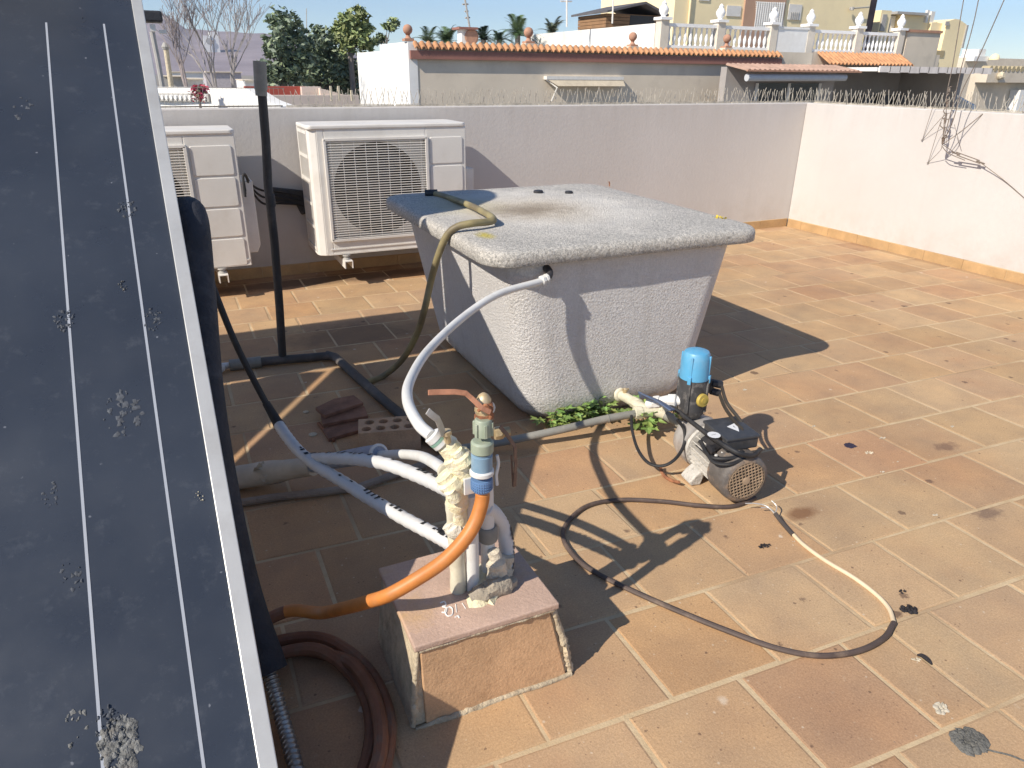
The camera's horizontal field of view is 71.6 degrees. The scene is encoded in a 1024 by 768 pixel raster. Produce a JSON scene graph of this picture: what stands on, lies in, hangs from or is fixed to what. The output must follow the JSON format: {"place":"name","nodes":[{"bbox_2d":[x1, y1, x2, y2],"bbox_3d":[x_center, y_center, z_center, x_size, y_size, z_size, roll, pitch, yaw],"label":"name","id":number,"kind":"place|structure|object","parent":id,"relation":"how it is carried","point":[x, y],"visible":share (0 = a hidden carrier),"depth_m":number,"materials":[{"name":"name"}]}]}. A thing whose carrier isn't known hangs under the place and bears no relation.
{"place":"outdoors","nodes":[
{"label":"outdoors","id":0,"kind":"place"},
{"bbox_2d":[0,0,277,767],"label":"solar collector","id":1,"kind":"object","parent":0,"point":[147,624],"visible":1,"depth_m":1.21,"materials":[{"name":"glass"}]},
{"bbox_2d":[13,97,33,119],"bbox_3d":[-1.071,-0.602,1.551,0.033,0.044,0.062,3,24,5],"label":"bird dropping","id":2,"kind":"object","parent":1,"relation":"on","point":[18,117],"visible":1,"depth_m":1.55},
{"bbox_2d":[41,481,57,507],"bbox_3d":[-0.744,0.178,1.143,0.023,0.026,0.037,-10,26,-23],"label":"bird dropping","id":3,"kind":"object","parent":1,"relation":"on","point":[54,487],"visible":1,"depth_m":1.14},
{"bbox_2d":[52,310,73,331],"bbox_3d":[-0.825,-0.117,1.312,0.037,0.031,0.037,14,27,28],"label":"bird dropping","id":4,"kind":"object","parent":1,"relation":"on","point":[67,325],"visible":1,"depth_m":1.31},
{"bbox_2d":[59,563,82,591],"bbox_3d":[-0.675,0.296,1.088,0.031,0.028,0.038,-10,26,-23],"label":"bird dropping","id":5,"kind":"object","parent":1,"relation":"on","point":[76,573],"visible":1,"depth_m":1.09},
{"bbox_2d":[65,709,87,748],"bbox_3d":[-0.607,0.478,0.990,0.027,0.030,0.042,-10,26,-23],"label":"bird dropping","id":6,"kind":"object","parent":1,"relation":"on","point":[73,711],"visible":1,"depth_m":1.00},
{"bbox_2d":[95,704,120,741],"bbox_3d":[-0.568,0.480,1.000,0.041,0.033,0.034,11,26,23],"label":"bird dropping","id":7,"kind":"object","parent":1,"relation":"on","point":[111,712],"visible":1,"depth_m":1.00,"materials":[{"name":"grey"}]},
{"bbox_2d":[96,713,143,767],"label":"bird dropping","id":8,"kind":"object","parent":1,"relation":"on","point":[110,751],"visible":1,"depth_m":0.99,"materials":[{"name":"grey"}]},
{"bbox_2d":[103,389,144,436],"bbox_3d":[-0.682,0.049,1.247,0.065,0.057,0.080,-10,26,-23],"label":"bird dropping","id":9,"kind":"object","parent":1,"relation":"on","point":[120,397],"visible":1,"depth_m":1.25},
{"bbox_2d":[117,201,136,217],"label":"bird dropping","id":10,"kind":"object","parent":1,"relation":"on","point":[119,209],"visible":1,"depth_m":1.48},
{"bbox_2d":[144,307,160,330],"bbox_3d":[-0.687,-0.124,1.358,0.034,0.033,0.046,-10,26,-23],"label":"bird dropping","id":11,"kind":"object","parent":1,"relation":"on","point":[156,318],"visible":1,"depth_m":1.36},
{"bbox_2d":[177,196,303,767],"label":"insulated pipe","id":12,"kind":"object","parent":1,"relation":"attached to","point":[199,250],"visible":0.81,"depth_m":1.44,"materials":[{"name":"black plastic"}]},
{"bbox_2d":[146,16,356,75],"bbox_3d":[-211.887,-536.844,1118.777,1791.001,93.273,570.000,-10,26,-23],"label":"hills","id":13,"kind":"structure","parent":0,"point":[253,51],"depth_m":1057.43,"materials":[{"name":"grey"}]},
{"bbox_2d":[203,32,219,51],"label":"white tower","id":14,"kind":"structure","parent":13,"relation":"on","point":[216,44],"depth_m":1065.11,"materials":[{"name":"paint"}]},
{"bbox_2d":[155,75,359,103],"bbox_3d":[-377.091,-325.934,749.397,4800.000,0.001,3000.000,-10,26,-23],"label":"ground","id":15,"kind":"structure","parent":0,"point":[242,77],"depth_m":505.98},
{"bbox_2d":[144,10,166,86],"bbox_3d":[-10.077,-7.315,21.064,0.637,6.637,0.800,-10,26,-23],"label":"post","id":16,"kind":"object","parent":15,"relation":"on","point":[152,16],"visible":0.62,"depth_m":19.81,"materials":[{"name":"metal"}]},
{"bbox_2d":[161,42,173,86],"bbox_3d":[-10.562,-7.601,22.619,0.345,5.908,0.237,-10,26,-23],"label":"post","id":17,"kind":"object","parent":15,"relation":"on","point":[165,47],"visible":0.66,"depth_m":21.64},
{"bbox_2d":[163,75,183,86],"bbox_3d":[-11.880,-8.486,25.778,0.645,4.969,3.300,-10,26,-23],"label":"roof box","id":18,"kind":"object","parent":15,"relation":"on","point":[177,81],"visible":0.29,"depth_m":23.63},
{"bbox_2d":[147,0,208,86],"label":"bare tree","id":19,"kind":"object","parent":15,"relation":"on","point":[180,61],"visible":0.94,"depth_m":20.71,"materials":[{"name":"grey plant"}]},
{"bbox_2d":[172,71,203,83],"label":"roof box","id":20,"kind":"object","parent":15,"relation":"on","point":[194,74],"visible":0.18,"depth_m":63.61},
{"bbox_2d":[150,0,229,86],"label":"bare tree","id":21,"kind":"object","parent":15,"relation":"on","point":[214,80],"visible":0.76,"depth_m":21.82,"materials":[{"name":"grey plant"}]},
{"bbox_2d":[187,78,203,86],"bbox_3d":[-11.676,-8.921,26.893,0.579,4.877,3.300,-10,26,-23],"label":"roof box","id":22,"kind":"object","parent":15,"relation":"on","point":[193,81],"visible":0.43,"depth_m":24.71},
{"bbox_2d":[188,84,209,107],"bbox_3d":[-4.771,-2.268,11.729,0.332,4.966,0.322,-10,26,-23],"label":"flowering bush","id":23,"kind":"object","parent":15,"relation":"on","point":[200,92],"visible":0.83,"depth_m":10.79,"materials":[{"name":"red plant"}]},
{"bbox_2d":[203,71,241,87],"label":"roof box","id":24,"kind":"object","parent":15,"relation":"on","point":[223,80],"visible":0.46,"depth_m":51.84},
{"bbox_2d":[158,87,291,107],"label":"neighbour terrace","id":25,"kind":"structure","parent":15,"relation":"on","point":[211,94],"depth_m":11.12,"materials":[{"name":"paint"}]},
{"bbox_2d":[196,0,270,87],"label":"bare tree","id":26,"kind":"object","parent":15,"relation":"on","point":[233,67],"visible":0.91,"depth_m":23.04,"materials":[{"name":"grey plant"}]},
{"bbox_2d":[235,79,253,87],"bbox_3d":[-9.346,-8.443,25.871,0.409,4.862,3.300,-10,26,-23],"label":"roof box","id":27,"kind":"object","parent":15,"relation":"on","point":[241,83],"visible":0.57,"depth_m":24.21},
{"bbox_2d":[256,4,323,85],"bbox_3d":[-8.947,-11.275,29.044,2.728,7.516,2.448,-10,26,-23],"label":"leafy tree","id":28,"kind":"object","parent":15,"relation":"on","point":[289,66],"visible":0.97,"depth_m":27.90,"materials":[{"name":"green plant"}]},
{"bbox_2d":[300,22,359,98],"bbox_3d":[-8.038,-12.147,31.594,3.493,7.086,2.298,-6,24,-15],"label":"leafy tree","id":29,"kind":"object","parent":15,"relation":"on","point":[333,64],"visible":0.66,"depth_m":30.36,"materials":[{"name":"green plant"}]},
{"bbox_2d":[330,3,376,94],"bbox_3d":[-6.666,-12.239,30.954,2.047,7.792,1.553,-10,26,-23],"label":"leafy tree","id":30,"kind":"object","parent":15,"relation":"on","point":[351,30],"visible":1,"depth_m":29.64,"materials":[{"name":"green plant"}]},
{"bbox_2d":[370,16,400,46],"bbox_3d":[-5.952,-13.588,34.355,1.485,7.550,1.293,6,24,12],"label":"leafy tree","id":31,"kind":"object","parent":15,"relation":"on","point":[392,24],"visible":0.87,"depth_m":33.03,"materials":[{"name":"green plant"}]},
{"bbox_2d":[413,26,439,42],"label":"palm tree","id":32,"kind":"object","parent":15,"relation":"on","point":[425,36],"visible":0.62,"depth_m":33.79,"materials":[{"name":"green plant"}]},
{"bbox_2d":[425,25,459,42],"bbox_3d":[-3.166,-13.043,33.673,2.020,7.148,2.141,12,26,25],"label":"palm tree","id":33,"kind":"object","parent":15,"relation":"on","point":[446,34],"visible":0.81,"depth_m":32.28,"materials":[{"name":"green plant"}]},
{"bbox_2d":[161,103,806,281],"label":"parapet wall","id":34,"kind":"structure","parent":15,"relation":"on","point":[735,161],"depth_m":4.89,"materials":[{"name":"paint"}]},
{"bbox_2d":[164,125,260,282],"bbox_3d":[-1.874,-0.936,3.743,0.964,0.772,0.444,-10,26,-23],"label":"air conditioner","id":35,"kind":"object","parent":34,"relation":"attached to","point":[204,165],"visible":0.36,"depth_m":3.67,"materials":[{"name":"white metal"}]},
{"bbox_2d":[157,87,283,107],"bbox_3d":[-2.017,-1.516,3.767,1.580,0.106,0.008,-10,26,-23],"label":"wire fence","id":36,"kind":"object","parent":34,"relation":"on","point":[247,105],"visible":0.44,"depth_m":3.92,"materials":[{"name":"metal"}]},
{"bbox_2d":[242,173,304,206],"bbox_3d":[-1.351,-1.078,4.001,0.129,0.282,0.576,9,25,19],"label":"cable bundle","id":37,"kind":"object","parent":34,"relation":"attached to","point":[255,187],"visible":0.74,"depth_m":4.08,"materials":[{"name":"black rubber"}]},
{"bbox_2d":[273,187,304,214],"bbox_3d":[-1.325,-1.084,4.204,0.203,0.168,0.028,-10,26,-23],"label":"cable duct","id":38,"kind":"object","parent":34,"relation":"attached to","point":[299,193],"visible":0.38,"depth_m":4.19,"materials":[{"name":"plastic"}]},
{"bbox_2d":[283,89,340,106],"bbox_3d":[-1.163,-1.668,4.132,0.321,0.107,0.042,-10,26,-23],"label":"bird spike strip","id":39,"kind":"object","parent":34,"relation":"on","point":[294,105],"visible":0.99,"depth_m":4.14,"materials":[{"name":"plastic"}]},
{"bbox_2d":[341,87,396,106],"bbox_3d":[-0.854,-1.723,4.261,0.332,0.110,0.045,-10,26,-23],"label":"bird spike strip","id":40,"kind":"object","parent":34,"relation":"on","point":[368,105],"visible":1,"depth_m":4.27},
{"bbox_2d":[296,119,473,268],"bbox_3d":[-0.728,-1.149,4.227,0.964,0.772,0.444,-10,26,-23],"label":"air conditioner","id":41,"kind":"object","parent":34,"relation":"attached to","point":[355,175],"visible":0.73,"depth_m":4.04,"materials":[{"name":"white metal"}]},
{"bbox_2d":[390,87,444,105],"bbox_3d":[-0.580,-1.772,4.378,0.339,0.110,0.042,-10,26,-23],"label":"bird spike strip","id":42,"kind":"object","parent":34,"relation":"on","point":[400,104],"visible":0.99,"depth_m":4.39,"materials":[{"name":"plastic"}]},
{"bbox_2d":[445,87,496,105],"bbox_3d":[-0.256,-1.830,4.516,0.354,0.112,0.042,-10,26,-23],"label":"bird spike strip","id":43,"kind":"object","parent":34,"relation":"on","point":[474,104],"visible":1,"depth_m":4.52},
{"bbox_2d":[489,87,537,104],"bbox_3d":[0.010,-1.876,4.630,0.339,0.110,0.042,-10,26,-23],"label":"bird spike strip","id":44,"kind":"object","parent":34,"relation":"on","point":[526,103],"visible":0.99,"depth_m":4.64,"materials":[{"name":"metal"}]},
{"bbox_2d":[537,89,579,104],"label":"bird spike strip","id":45,"kind":"object","parent":34,"relation":"on","point":[573,103],"visible":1,"depth_m":4.77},
{"bbox_2d":[580,87,625,104],"bbox_3d":[0.629,-1.986,4.893,0.354,0.112,0.042,-10,26,-23],"label":"bird spike strip","id":46,"kind":"object","parent":34,"relation":"on","point":[595,103],"visible":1,"depth_m":4.89,"materials":[{"name":"metal"}]},
{"bbox_2d":[621,87,663,103],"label":"bird spike strip","id":47,"kind":"object","parent":34,"relation":"on","point":[634,102],"visible":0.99,"depth_m":5.02,"materials":[{"name":"metal"}]},
{"bbox_2d":[659,88,695,103],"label":"bird spike strip","id":48,"kind":"object","parent":34,"relation":"on","point":[692,102],"visible":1,"depth_m":5.15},
{"bbox_2d":[695,88,734,103],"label":"bird spike strip","id":49,"kind":"object","parent":34,"relation":"on","point":[711,101],"visible":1,"depth_m":5.28,"materials":[{"name":"metal"}]},
{"bbox_2d":[731,87,768,102],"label":"bird spike strip","id":50,"kind":"object","parent":34,"relation":"on","point":[754,101],"visible":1,"depth_m":5.40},
{"bbox_2d":[764,87,800,102],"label":"bird spike strip","id":51,"kind":"object","parent":34,"relation":"on","point":[768,101],"visible":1,"depth_m":5.53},
{"bbox_2d":[796,87,830,102],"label":"bird spike strip","id":52,"kind":"object","parent":34,"relation":"on","point":[807,101],"visible":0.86,"depth_m":5.63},
{"bbox_2d":[476,25,502,43],"bbox_3d":[-1.376,-13.831,35.441,1.897,7.207,2.027,-10,26,-23],"label":"palm tree","id":53,"kind":"object","parent":15,"relation":"on","point":[483,36],"visible":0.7,"depth_m":33.95,"materials":[{"name":"green plant"}]},
{"bbox_2d":[484,30,514,44],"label":"palm tree","id":54,"kind":"object","parent":15,"relation":"on","point":[499,36],"visible":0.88,"depth_m":33.29,"materials":[{"name":"green plant"}]},
{"bbox_2d":[493,14,543,44],"bbox_3d":[0.251,-13.356,33.814,2.503,7.670,2.231,9,25,19],"label":"palm tree","id":55,"kind":"object","parent":15,"relation":"on","point":[517,24],"visible":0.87,"depth_m":32.51,"materials":[{"name":"green plant"}]},
{"bbox_2d":[533,16,564,32],"bbox_3d":[2.015,-15.151,37.764,1.750,7.825,2.115,10,25,20],"label":"palm tree","id":56,"kind":"object","parent":15,"relation":"on","point":[553,27],"visible":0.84,"depth_m":36.13,"materials":[{"name":"green plant"}]},
{"bbox_2d":[357,24,812,105],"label":"neighboring building","id":57,"kind":"structure","parent":15,"relation":"on","point":[415,66],"depth_m":22.86,"materials":[{"name":"paint"}]},
{"bbox_2d":[452,27,477,43],"bbox_3d":[-1.571,-11.446,24.250,0.730,1.294,0.700,-10,26,-23],"label":"chimney","id":58,"kind":"object","parent":57,"relation":"on","point":[467,34],"visible":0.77,"depth_m":23.90,"materials":[{"name":"concrete"}]},
{"bbox_2d":[462,0,469,26],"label":"antenna mast","id":59,"kind":"object","parent":58,"relation":"on","point":[466,11],"visible":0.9,"depth_m":23.81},
{"bbox_2d":[544,76,624,100],"bbox_3d":[2.392,-9.643,23.217,2.880,0.751,0.358,-10,26,-23],"label":"window awning","id":60,"kind":"object","parent":57,"relation":"attached to","point":[583,81],"depth_m":23.01,"materials":[{"name":"white"}]},
{"bbox_2d":[787,103,1023,284],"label":"parapet wall","id":61,"kind":"structure","parent":15,"relation":"on","point":[868,176],"depth_m":4.84,"materials":[{"name":"paint"}]},
{"bbox_2d":[814,88,849,104],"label":"bird spike strip","id":62,"kind":"object","parent":61,"relation":"on","point":[827,101],"visible":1,"depth_m":5.44,"materials":[{"name":"metal"}]},
{"bbox_2d":[847,89,885,105],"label":"bird spike strip","id":63,"kind":"object","parent":61,"relation":"on","point":[867,104],"visible":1,"depth_m":5.17,"materials":[{"name":"plastic"}]},
{"bbox_2d":[884,90,927,107],"bbox_3d":[2.707,-1.969,4.901,0.042,0.112,0.354,-10,26,-23],"label":"bird spike strip","id":64,"kind":"object","parent":61,"relation":"on","point":[907,106],"visible":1,"depth_m":4.88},
{"bbox_2d":[925,91,973,110],"bbox_3d":[2.843,-1.850,4.631,0.042,0.112,0.354,-10,26,-23],"label":"bird spike strip","id":65,"kind":"object","parent":61,"relation":"on","point":[964,108],"visible":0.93,"depth_m":4.61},
{"bbox_2d":[921,0,1023,197],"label":"antenna stays","id":66,"kind":"object","parent":61,"relation":"attached to","point":[944,137],"visible":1,"depth_m":4.40,"materials":[{"name":"metal"}]},
{"bbox_2d":[972,92,1023,112],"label":"bird spike strip","id":67,"kind":"object","parent":61,"relation":"on","point":[996,109],"visible":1,"depth_m":4.36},
{"bbox_2d":[965,66,1023,111],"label":"beige annex","id":68,"kind":"object","parent":15,"relation":"on","point":[999,82],"visible":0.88,"depth_m":29.30,"materials":[{"name":"paint"}]},
{"bbox_2d":[243,86,358,106],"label":"roof wall","id":69,"kind":"structure","parent":0,"point":[304,90],"depth_m":15.69,"materials":[{"name":"white paint"}]},
{"bbox_2d":[560,0,571,26],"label":"antenna mast","id":70,"kind":"object","parent":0,"point":[566,1],"visible":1,"depth_m":28.25,"materials":[{"name":"white metal"}]},
{"bbox_2d":[142,0,1023,58],"label":"sky","id":71,"kind":"structure","parent":0,"point":[1005,39],"materials":[{"name":"blue"}]},
{"bbox_2d":[215,226,1023,767],"bbox_3d":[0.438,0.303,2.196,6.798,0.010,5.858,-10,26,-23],"label":"floor","id":72,"kind":"structure","parent":0,"point":[843,712],"depth_m":1.97,"materials":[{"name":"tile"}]},
{"bbox_2d":[235,444,387,489],"bbox_3d":[-0.701,0.221,2.014,0.784,0.265,0.216,4,24,8],"label":"wrapped tube","id":73,"kind":"object","parent":72,"relation":"on","point":[263,473],"visible":0.31,"depth_m":2.07,"materials":[{"name":"grey plastic"}]},
{"bbox_2d":[222,351,440,454],"bbox_3d":[-0.687,0.003,2.790,1.350,0.048,0.481,13,27,27],"label":"floor pipe","id":74,"kind":"object","parent":72,"relation":"on","point":[376,394],"visible":0.58,"depth_m":2.96,"materials":[{"name":"plastic"}]},
{"bbox_2d":[253,61,285,356],"bbox_3d":[-0.947,-0.641,2.813,0.094,1.165,0.047,-10,26,-23],"label":"vent pole","id":75,"kind":"object","parent":74,"relation":"on","point":[260,77],"visible":0.98,"depth_m":2.76,"materials":[{"name":"black plastic"}]},
{"bbox_2d":[322,421,357,441],"bbox_3d":[-0.580,0.154,2.484,0.170,0.013,0.101,-16,28,-32],"label":"tile fragment","id":76,"kind":"object","parent":72,"relation":"on","point":[338,431],"visible":0.65,"depth_m":2.45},
{"bbox_2d":[241,455,443,505],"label":"pipe","id":77,"kind":"structure","parent":72,"relation":"on","point":[299,494],"depth_m":2.08,"materials":[{"name":"plastic"}]},
{"bbox_2d":[321,406,367,426],"bbox_3d":[-0.602,0.113,2.543,0.167,0.013,0.105,-10,26,-23],"label":"tile fragment","id":78,"kind":"object","parent":72,"relation":"on","point":[354,414],"visible":0.91,"depth_m":2.52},
{"bbox_2d":[316,395,362,417],"bbox_3d":[-0.633,0.078,2.586,0.170,0.013,0.101,-21,31,-40],"label":"tile fragment","id":79,"kind":"object","parent":78,"relation":"on","point":[333,407],"visible":1,"depth_m":2.57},
{"bbox_2d":[269,493,489,767],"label":"orange hose","id":80,"kind":"object","parent":72,"relation":"on","point":[355,668],"visible":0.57,"depth_m":1.36,"materials":[{"name":"rubber"}]},
{"bbox_2d":[358,416,420,449],"bbox_3d":[-0.410,0.168,2.379,0.200,0.076,0.105,-4,24,-10],"label":"hollow brick","id":81,"kind":"object","parent":72,"relation":"on","point":[395,433],"visible":0.82,"depth_m":2.34,"materials":[{"name":"brick"}]},
{"bbox_2d":[378,540,572,729],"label":"tiled plinth","id":82,"kind":"structure","parent":72,"relation":"on","point":[448,654],"depth_m":1.39,"materials":[{"name":"tile"}]},
{"bbox_2d":[425,389,517,607],"bbox_3d":[-0.071,0.209,1.343,0.117,0.493,0.200,21,31,39],"label":"valve standpipe","id":83,"kind":"object","parent":82,"relation":"on","point":[464,477],"visible":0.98,"depth_m":1.32,"materials":[{"name":"plastic"}]},
{"bbox_2d":[215,284,447,548],"bbox_3d":[-0.478,-0.045,1.675,1.091,0.580,0.089,22,32,40],"label":"sleeved hose","id":84,"kind":"object","parent":83,"relation":"attached to","point":[420,527],"visible":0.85,"depth_m":1.70,"materials":[{"name":"white"}]},
{"bbox_2d":[302,451,445,496],"bbox_3d":[-0.318,0.199,1.612,0.047,0.224,0.649,-20,31,-39],"label":"sleeved hose","id":85,"kind":"object","parent":83,"relation":"attached to","point":[425,478],"visible":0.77,"depth_m":1.56,"materials":[{"name":"white"}]},
{"bbox_2d":[376,449,445,474],"bbox_3d":[-0.241,0.173,1.616,0.057,0.272,0.575,-11,26,-25],"label":"white hose","id":86,"kind":"object","parent":83,"relation":"attached to","point":[433,463],"visible":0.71,"depth_m":1.53,"materials":[{"name":"plastic"}]},
{"bbox_2d":[402,273,550,439],"bbox_3d":[-0.110,-0.114,1.784,0.212,0.075,1.102,6,24,13],"label":"white hose","id":87,"kind":"object","parent":83,"relation":"attached to","point":[422,427],"visible":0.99,"depth_m":1.78,"materials":[{"name":"plastic"}]},
{"bbox_2d":[486,504,514,566],"bbox_3d":[-0.031,0.317,1.454,0.087,0.206,0.055,-10,26,-23],"label":"sleeved hose","id":88,"kind":"object","parent":83,"relation":"attached to","point":[506,542],"visible":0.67,"depth_m":1.45,"materials":[{"name":"white"}]},
{"bbox_2d":[529,404,582,427],"bbox_3d":[0.162,0.116,2.513,0.179,0.077,0.181,5,24,10],"label":"weed","id":89,"kind":"object","parent":72,"relation":"on","point":[562,416],"visible":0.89,"depth_m":2.50,"materials":[{"name":"green plant"}]},
{"bbox_2d":[386,181,754,418],"bbox_3d":[0.166,-0.414,2.964,1.083,0.680,1.252,-10,26,-23],"label":"water tank","id":90,"kind":"object","parent":72,"relation":"on","point":[621,298],"visible":0.97,"depth_m":2.51,"materials":[{"name":"plastic"}]},
{"bbox_2d":[367,189,496,383],"bbox_3d":[-0.380,-0.362,2.828,0.485,0.701,0.797,-10,26,-23],"label":"olive hose","id":91,"kind":"object","parent":90,"relation":"on","point":[488,220],"visible":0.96,"depth_m":2.56,"materials":[{"name":"plastic"}]},
{"bbox_2d":[566,396,625,420],"bbox_3d":[0.287,0.091,2.562,0.264,0.086,0.189,-10,26,-23],"label":"weed","id":92,"kind":"object","parent":72,"relation":"on","point":[594,408],"visible":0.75,"depth_m":2.55,"materials":[{"name":"green plant"}]},
{"bbox_2d":[461,347,766,501],"bbox_3d":[0.351,0.031,2.320,0.527,0.389,0.963,-46,51,-59],"label":"water pump","id":93,"kind":"object","parent":72,"relation":"on","point":[722,458],"visible":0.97,"depth_m":2.16,"materials":[{"name":"metal"}]},
{"bbox_2d":[616,394,665,433],"bbox_3d":[0.443,0.111,2.492,0.138,0.108,0.232,-10,26,-23],"label":"weed","id":94,"kind":"object","parent":72,"relation":"on","point":[649,426],"visible":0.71,"depth_m":2.45,"materials":[{"name":"green plant"}]},
{"bbox_2d":[561,496,896,658],"bbox_3d":[0.516,0.448,1.805,0.633,0.041,0.746,-10,26,-23],"label":"power cable","id":95,"kind":"object","parent":72,"relation":"on","point":[883,638],"visible":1,"depth_m":1.72,"materials":[{"name":"plastic"}]},
{"bbox_2d":[844,443,857,447],"bbox_3d":[1.149,0.207,2.414,0.043,0.004,0.039,-10,26,-23],"label":"dark flake","id":96,"kind":"object","parent":72,"relation":"on","point":[849,445],"visible":1,"depth_m":2.41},
{"bbox_2d":[899,604,917,613],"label":"dropping","id":97,"kind":"object","parent":72,"relation":"on","point":[909,609],"visible":1,"depth_m":1.67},
{"bbox_2d":[917,653,931,664],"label":"dropping","id":98,"kind":"object","parent":72,"relation":"on","point":[925,658],"visible":1,"depth_m":1.53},
{"bbox_2d":[933,702,949,714],"bbox_3d":[0.852,0.641,1.410,0.036,0.008,0.029,-10,26,-23],"label":"crumb","id":99,"kind":"object","parent":72,"relation":"on","point":[943,709],"visible":1,"depth_m":1.41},
{"bbox_2d":[948,726,1023,761],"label":"feather clump","id":100,"kind":"object","parent":72,"relation":"on","point":[969,741],"visible":1,"depth_m":1.33,"materials":[{"name":"grey"}]},
{"bbox_2d":[530,0,942,66],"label":"terrace house","id":101,"kind":"structure","parent":0,"point":[912,47],"depth_m":28.52,"materials":[{"name":"paint"}]},
{"bbox_2d":[571,2,668,29],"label":"wooden shed","id":102,"kind":"structure","parent":101,"relation":"on","point":[639,13],"depth_m":30.74,"materials":[{"name":"brown wood"}]},
{"bbox_2d":[629,15,654,25],"bbox_3d":[5.647,-15.392,30.950,1.273,1.151,0.019,-10,26,-23],"label":"dark doorway","id":103,"kind":"structure","parent":102,"relation":"in","point":[634,20],"depth_m":30.75,"materials":[{"name":"black"}]},
{"bbox_2d":[601,0,876,50],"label":"apartment block","id":104,"kind":"structure","parent":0,"point":[840,15],"depth_m":48.24,"materials":[{"name":"paint"}]},
{"bbox_2d":[787,4,801,19],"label":"window","id":105,"kind":"structure","parent":104,"relation":"in","point":[794,11],"depth_m":48.99,"materials":[{"name":"white ceramic"}]},
{"bbox_2d":[717,63,992,109],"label":"porch house","id":106,"kind":"structure","parent":0,"point":[890,80],"depth_m":25.41,"materials":[{"name":"grey paint"}]},
{"bbox_2d":[753,83,821,102],"bbox_3d":[9.711,-10.187,25.043,3.029,0.765,0.059,-10,26,-23],"label":"window","id":107,"kind":"structure","parent":106,"relation":"in","point":[806,87],"depth_m":24.96,"materials":[{"name":"grey glass"}]},
{"bbox_2d":[868,10,968,66],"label":"apartment block","id":108,"kind":"structure","parent":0,"point":[884,21],"depth_m":59.98,"materials":[{"name":"paint"}]},
{"bbox_2d":[936,50,944,56],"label":"window","id":109,"kind":"structure","parent":108,"relation":"in","point":[941,53],"depth_m":60.85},
{"bbox_2d":[957,49,1023,97],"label":"distant houses","id":110,"kind":"structure","parent":0,"point":[971,57],"depth_m":166.10,"materials":[{"name":"paint"}]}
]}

